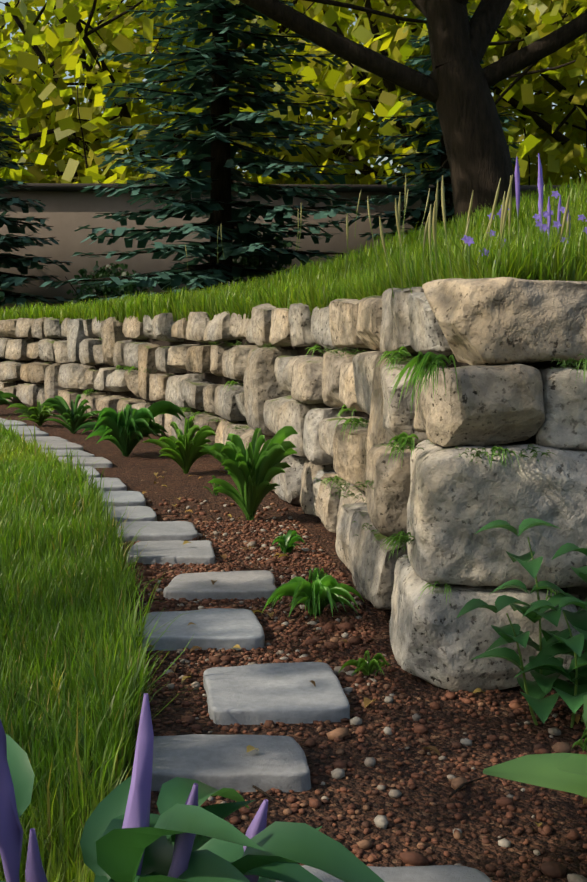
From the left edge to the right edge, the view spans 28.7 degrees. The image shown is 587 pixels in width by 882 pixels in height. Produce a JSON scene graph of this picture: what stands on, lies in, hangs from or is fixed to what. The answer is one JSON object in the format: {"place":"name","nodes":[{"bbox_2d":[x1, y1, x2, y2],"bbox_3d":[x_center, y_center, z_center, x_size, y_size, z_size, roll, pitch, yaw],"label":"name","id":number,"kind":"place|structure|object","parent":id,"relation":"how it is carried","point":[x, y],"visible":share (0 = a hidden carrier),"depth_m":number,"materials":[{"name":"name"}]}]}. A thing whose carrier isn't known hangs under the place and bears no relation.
{"place":"outdoors","nodes":[
{"label":"outdoors","id":0,"kind":"place"},
{"bbox_2d":[0,1,45,127],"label":"tree leaves","id":1,"kind":"object","parent":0,"point":[19,17],"depth_m":30.47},
{"bbox_2d":[0,417,213,881],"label":"lawn grass","id":2,"kind":"structure","parent":0,"point":[74,688],"depth_m":2.34,"materials":[{"name":"green plant"}]},
{"bbox_2d":[0,184,568,309],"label":"shrub","id":3,"kind":"object","parent":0,"point":[103,290],"depth_m":16.33,"materials":[{"name":"green plant"}]},
{"bbox_2d":[0,0,585,177],"label":"sky","id":4,"kind":"structure","parent":0,"point":[2,5],"materials":[{"name":"grey"}]},
{"bbox_2d":[0,404,586,881],"bbox_3d":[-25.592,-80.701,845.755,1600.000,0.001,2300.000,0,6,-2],"label":"ground","id":5,"kind":"structure","parent":0,"point":[138,466],"depth_m":2.07,"materials":[{"name":"brown soil"}]},
{"bbox_2d":[0,18,161,182],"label":"tree leaves","id":6,"kind":"object","parent":5,"relation":"on","point":[33,174],"depth_m":24.82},
{"bbox_2d":[0,693,267,881],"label":"purple flower spikes","id":7,"kind":"object","parent":5,"relation":"on","point":[137,813],"visible":0.85,"depth_m":1.03,"materials":[{"name":"purple plant"}]},
{"bbox_2d":[0,0,383,183],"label":"tree leaves","id":8,"kind":"object","parent":5,"relation":"on","point":[31,18],"depth_m":27.87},
{"bbox_2d":[0,734,384,881],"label":"plant leaves","id":9,"kind":"object","parent":5,"relation":"on","point":[112,849],"visible":0.88,"depth_m":0.99,"materials":[{"name":"green plant"}]},
{"bbox_2d":[39,0,378,303],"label":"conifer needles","id":10,"kind":"object","parent":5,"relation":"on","point":[246,231],"depth_m":14.95,"materials":[{"name":"green plant"}]},
{"bbox_2d":[0,0,422,184],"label":"tree leaves","id":11,"kind":"object","parent":5,"relation":"on","point":[59,96],"depth_m":23.87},
{"bbox_2d":[0,418,491,881],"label":"stepping stones","id":12,"kind":"object","parent":5,"relation":"on","point":[258,694],"visible":0.71,"depth_m":2.32,"materials":[{"name":"grey stone"}]},
{"bbox_2d":[0,191,537,309],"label":"garden wall","id":13,"kind":"structure","parent":5,"relation":"on","point":[66,214],"depth_m":17.70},
{"bbox_2d":[3,183,565,191],"bbox_3d":[-8.437,-3.878,17.544,44.100,0.098,0.400,0,6,-2],"label":"fence cap","id":14,"kind":"object","parent":13,"relation":"on","point":[81,186],"depth_m":17.60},
{"bbox_2d":[0,0,557,183],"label":"tree leaves","id":15,"kind":"object","parent":5,"relation":"on","point":[93,24],"depth_m":28.73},
{"bbox_2d":[0,277,586,691],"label":"retaining wall","id":16,"kind":"structure","parent":5,"relation":"on","point":[439,501],"depth_m":2.52,"materials":[{"name":"stone"}]},
{"bbox_2d":[185,174,586,297],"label":"weed stalks","id":17,"kind":"object","parent":16,"relation":"on","point":[507,204],"visible":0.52,"depth_m":2.85,"materials":[{"name":"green plant"}]},
{"bbox_2d":[461,191,586,261],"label":"weed flowers","id":18,"kind":"object","parent":16,"relation":"on","point":[557,224],"visible":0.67,"depth_m":2.64,"materials":[{"name":"purple plant"}]},
{"bbox_2d":[515,153,570,244],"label":"purple flower spikes","id":19,"kind":"object","parent":16,"relation":"on","point":[540,186],"visible":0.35,"depth_m":2.63,"materials":[{"name":"purple plant"}]},
{"bbox_2d":[0,338,586,751],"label":"wall plants","id":20,"kind":"object","parent":5,"relation":"on","point":[252,469],"depth_m":4.38,"materials":[{"name":"green plant"}]},
{"bbox_2d":[21,0,586,184],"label":"tree leaves","id":21,"kind":"object","parent":5,"relation":"on","point":[329,78],"depth_m":23.02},
{"bbox_2d":[160,514,488,803],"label":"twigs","id":22,"kind":"object","parent":5,"relation":"on","point":[450,795],"visible":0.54,"depth_m":1.82,"materials":[{"name":"brown wood"}]},
{"bbox_2d":[113,496,586,881],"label":"gravel pebbles","id":23,"kind":"object","parent":5,"relation":"on","point":[549,867],"visible":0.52,"depth_m":2.30,"materials":[{"name":"brown gravel"}]},
{"bbox_2d":[117,471,586,826],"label":"fallen leaves","id":24,"kind":"object","parent":5,"relation":"on","point":[367,701],"visible":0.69,"depth_m":2.50,"materials":[{"name":"brown plant"}]},
{"bbox_2d":[249,0,585,184],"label":"tree leaves","id":25,"kind":"object","parent":5,"relation":"on","point":[528,126],"depth_m":31.28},
{"bbox_2d":[293,0,586,184],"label":"tree leaves","id":26,"kind":"object","parent":5,"relation":"on","point":[542,104],"depth_m":25.46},
{"bbox_2d":[457,518,586,727],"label":"shrublet","id":27,"kind":"object","parent":5,"relation":"on","point":[555,642],"depth_m":2.13,"materials":[{"name":"green plant"}]},
{"bbox_2d":[483,695,586,797],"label":"hosta plant","id":28,"kind":"object","parent":5,"relation":"on","point":[566,772],"visible":1,"depth_m":1.51,"materials":[{"name":"green plant"}]},
{"bbox_2d":[19,0,586,220],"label":"tree","id":29,"kind":"object","parent":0,"point":[456,84],"depth_m":8.67,"materials":[{"name":"brown plant"}]},
{"bbox_2d":[469,2,586,182],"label":"tree leaves","id":30,"kind":"object","parent":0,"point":[573,176],"visible":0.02,"depth_m":30.10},
{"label":"bank","id":31,"kind":"structure","parent":0,"visible":0},
{"bbox_2d":[0,84,76,312],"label":"conifer needles","id":32,"kind":"object","parent":31,"relation":"on","point":[7,244],"depth_m":16.41,"materials":[{"name":"green plant"}]},
{"bbox_2d":[0,336,584,592],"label":"bank soil face","id":33,"kind":"object","parent":31,"relation":"on","point":[215,379],"depth_m":7.06},
{"bbox_2d":[0,176,586,322],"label":"bank grass","id":34,"kind":"structure","parent":31,"relation":"on","point":[320,285],"depth_m":6.00,"materials":[{"name":"green plant"}]},
{"bbox_2d":[338,2,521,240],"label":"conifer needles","id":35,"kind":"object","parent":31,"relation":"on","point":[435,162],"depth_m":16.51,"materials":[{"name":"green plant"}]}
]}

